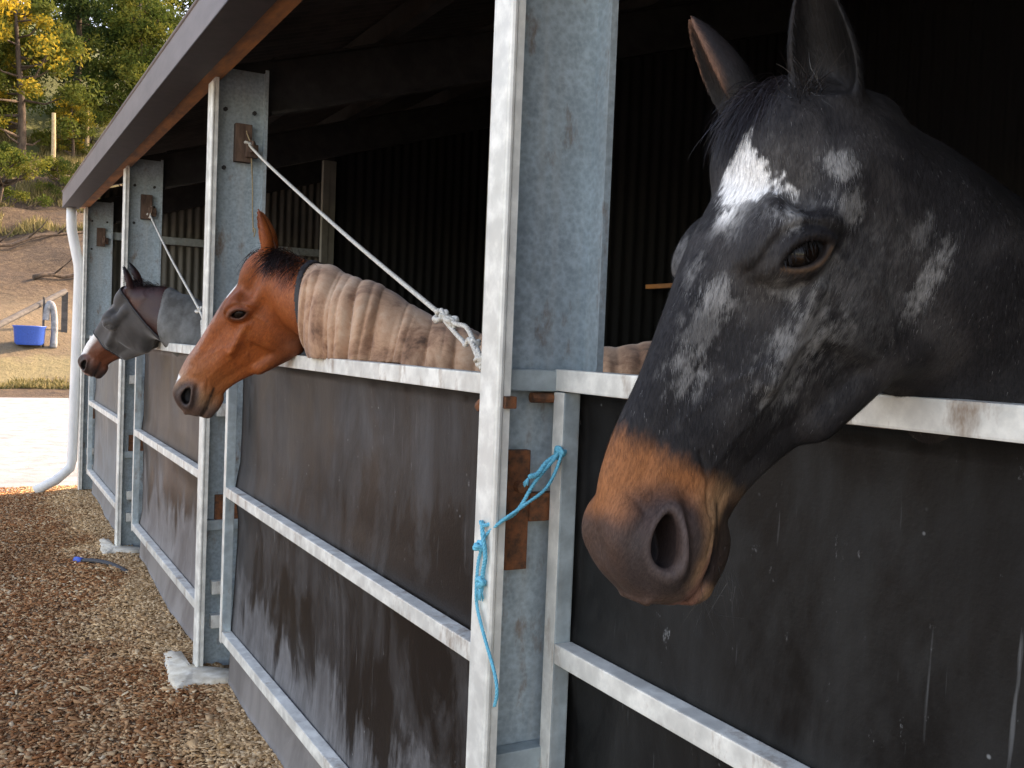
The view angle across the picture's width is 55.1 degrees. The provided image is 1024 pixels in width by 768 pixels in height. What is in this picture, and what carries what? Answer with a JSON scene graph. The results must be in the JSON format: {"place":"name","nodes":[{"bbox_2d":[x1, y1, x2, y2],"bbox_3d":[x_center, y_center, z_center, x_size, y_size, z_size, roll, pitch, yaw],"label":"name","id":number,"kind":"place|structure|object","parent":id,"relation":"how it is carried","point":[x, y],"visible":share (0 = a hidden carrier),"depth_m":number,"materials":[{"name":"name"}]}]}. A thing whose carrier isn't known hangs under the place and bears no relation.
{"place":"outdoors","nodes":[
{"label":"outdoors","id":0,"kind":"place"},
{"bbox_2d":[0,397,78,491],"bbox_3d":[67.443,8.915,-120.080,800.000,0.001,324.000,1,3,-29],"label":"ground","id":1,"kind":"structure","parent":0,"point":[33,440],"depth_m":13.45,"materials":[{"name":"white concrete"}]},
{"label":"stable floor","id":2,"kind":"structure","parent":1,"relation":"on","visible":0},
{"bbox_2d":[78,262,305,378],"bbox_3d":[-1.192,0.328,5.532,2.685,1.960,0.888,2,2,-5],"label":"horse","id":3,"kind":"object","parent":2,"relation":"on","point":[138,318],"visible":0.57,"depth_m":5.49},
{"bbox_2d":[32,0,1023,767],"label":"stable building","id":4,"kind":"structure","parent":2,"relation":"on","point":[522,188],"depth_m":4.97,"materials":[{"name":"metal"}]},
{"bbox_2d":[86,336,118,529],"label":"stable gate","id":5,"kind":"structure","parent":4,"relation":"attached to","point":[101,473],"depth_m":8.21,"materials":[{"name":"metal"}]},
{"bbox_2d":[131,342,198,640],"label":"stable gate","id":6,"kind":"structure","parent":4,"relation":"attached to","point":[164,528],"depth_m":5.63,"materials":[{"name":"grey metal"}]},
{"bbox_2d":[146,213,201,336],"bbox_3d":[-1.955,-0.699,5.641,0.050,0.852,2.758,1,2,-26],"label":"rope","id":7,"kind":"object","parent":4,"relation":"attached to","point":[198,310],"visible":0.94,"depth_m":5.29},
{"bbox_2d":[246,130,255,236],"bbox_3d":[-1.182,-0.921,4.445,0.062,0.502,0.030,0,3,-42],"label":"twine","id":8,"kind":"object","parent":4,"relation":"hanging from","point":[253,228],"visible":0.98,"depth_m":4.46,"materials":[{"name":"fabric"}]},
{"bbox_2d":[244,141,481,370],"bbox_3d":[-0.609,-0.564,3.239,0.082,0.936,2.753,1,2,-26],"label":"rope","id":9,"kind":"object","parent":4,"relation":"attached to","point":[447,319],"visible":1,"depth_m":2.43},
{"bbox_2d":[219,355,516,767],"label":"stable gate","id":10,"kind":"structure","parent":4,"relation":"attached to","point":[344,635],"depth_m":2.93,"materials":[{"name":"rubber"}]},
{"bbox_2d":[473,445,566,706],"bbox_3d":[0.022,0.378,1.982,0.194,0.506,0.106,1,3,-29],"label":"twine","id":11,"kind":"object","parent":4,"relation":"attached to","point":[560,453],"visible":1,"depth_m":1.96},
{"bbox_2d":[540,369,1023,767],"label":"stable gate","id":12,"kind":"structure","parent":4,"relation":"attached to","point":[878,606],"depth_m":1.47,"materials":[{"name":"rubber"}]},
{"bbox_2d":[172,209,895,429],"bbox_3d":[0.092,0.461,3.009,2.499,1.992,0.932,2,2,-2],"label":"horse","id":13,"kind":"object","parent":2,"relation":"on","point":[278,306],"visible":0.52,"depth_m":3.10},
{"bbox_2d":[581,0,1023,634],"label":"horse","id":14,"kind":"object","parent":2,"relation":"on","point":[849,248],"visible":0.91,"depth_m":1.14},
{"bbox_2d":[0,22,166,397],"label":"hillside","id":15,"kind":"structure","parent":0,"point":[21,264],"depth_m":34.24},
{"bbox_2d":[0,10,46,133],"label":"tree","id":16,"kind":"object","parent":15,"relation":"on","point":[3,76],"visible":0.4,"depth_m":49.65,"materials":[{"name":"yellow plant"}]},
{"bbox_2d":[0,141,54,208],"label":"bush","id":17,"kind":"object","parent":15,"relation":"on","point":[11,159],"visible":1,"depth_m":41.80,"materials":[{"name":"green plant"}]},
{"bbox_2d":[12,325,46,344],"bbox_3d":[-13.240,-1.337,26.927,0.850,0.525,0.850,1,3,-29],"label":"tub","id":18,"kind":"object","parent":15,"relation":"on","point":[28,335],"visible":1,"depth_m":26.61,"materials":[{"name":"blue plastic"}]},
{"bbox_2d":[0,289,67,332],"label":"timber rail","id":19,"kind":"object","parent":15,"relation":"on","point":[63,293],"visible":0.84,"depth_m":27.71,"materials":[{"name":"brown wood"}]},
{"bbox_2d":[0,211,82,246],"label":"fallen branch","id":20,"kind":"object","parent":15,"relation":"on","point":[31,237],"visible":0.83,"depth_m":38.39,"materials":[{"name":"brown wood"}]},
{"bbox_2d":[0,129,99,388],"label":"grass","id":21,"kind":"structure","parent":15,"relation":"on","point":[24,226],"depth_m":43.60,"materials":[{"name":"green plant"}]},
{"bbox_2d":[42,297,57,347],"bbox_3d":[-12.783,-1.708,27.157,0.408,1.406,0.198,1,3,-29],"label":"standpipe","id":22,"kind":"object","parent":15,"relation":"on","point":[49,307],"visible":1,"depth_m":27.12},
{"bbox_2d":[5,0,97,88],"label":"tree","id":23,"kind":"object","parent":15,"relation":"on","point":[72,27],"visible":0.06,"depth_m":64.32,"materials":[{"name":"green plant"}]},
{"bbox_2d":[32,258,73,279],"bbox_3d":[-15.553,-4.350,35.168,0.737,1.444,3.042,4,3,32],"label":"fallen branch","id":24,"kind":"object","parent":15,"relation":"on","point":[44,274],"visible":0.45,"depth_m":34.69,"materials":[{"name":"brown wood"}]},
{"bbox_2d":[0,0,105,154],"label":"tree","id":25,"kind":"object","parent":15,"relation":"on","point":[41,51],"visible":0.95,"depth_m":48.67,"materials":[{"name":"yellow plant"}]},
{"bbox_2d":[31,155,75,197],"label":"bush","id":26,"kind":"object","parent":15,"relation":"on","point":[58,168],"visible":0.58,"depth_m":44.74,"materials":[{"name":"green plant"}]},
{"bbox_2d":[51,113,55,160],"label":"stake","id":27,"kind":"object","parent":15,"relation":"on","point":[53,141],"visible":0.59,"depth_m":46.66,"materials":[{"name":"beige wood"}]},
{"bbox_2d":[38,96,98,156],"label":"tree","id":28,"kind":"object","parent":15,"relation":"on","point":[82,117],"visible":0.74,"depth_m":51.00,"materials":[{"name":"green plant"}]},
{"bbox_2d":[6,0,137,130],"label":"tree","id":29,"kind":"object","parent":15,"relation":"on","point":[74,11],"visible":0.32,"depth_m":55.75,"materials":[{"name":"green plant"}]},
{"bbox_2d":[7,0,154,72],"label":"tree","id":30,"kind":"object","parent":15,"relation":"on","point":[82,26],"visible":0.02,"depth_m":72.06,"materials":[{"name":"green plant"}]},
{"bbox_2d":[46,80,119,143],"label":"bush","id":31,"kind":"object","parent":15,"relation":"on","point":[104,118],"visible":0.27,"depth_m":53.91,"materials":[{"name":"green plant"}]},
{"bbox_2d":[84,110,88,158],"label":"stake","id":32,"kind":"object","parent":15,"relation":"on","point":[87,140],"visible":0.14,"depth_m":51.91,"materials":[{"name":"beige wood"}]},
{"bbox_2d":[73,162,122,185],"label":"bush","id":33,"kind":"object","parent":15,"relation":"on","point":[76,167],"visible":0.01,"depth_m":47.10,"materials":[{"name":"green plant"}]},
{"bbox_2d":[63,0,184,127],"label":"tree","id":34,"kind":"object","parent":15,"relation":"on","point":[141,26],"visible":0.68,"depth_m":54.41,"materials":[{"name":"green plant"}]},
{"bbox_2d":[90,0,194,85],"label":"tree","id":35,"kind":"object","parent":15,"relation":"on","point":[181,5],"visible":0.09,"depth_m":64.79,"materials":[{"name":"green plant"}]},
{"bbox_2d":[23,0,188,27],"label":"sky","id":36,"kind":"structure","parent":0,"point":[179,0],"materials":[{"name":"white"}]},
{"bbox_2d":[0,485,283,767],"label":"woodchip yard","id":37,"kind":"structure","parent":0,"point":[115,740],"depth_m":4.52,"materials":[{"name":"wood"}]},
{"bbox_2d":[73,557,128,572],"bbox_3d":[-2.611,1.165,6.278,0.532,0.066,0.063,4,3,29],"label":"hose","id":38,"kind":"object","parent":37,"relation":"on","point":[92,560],"visible":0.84,"depth_m":6.30,"materials":[{"name":"blue plastic"}]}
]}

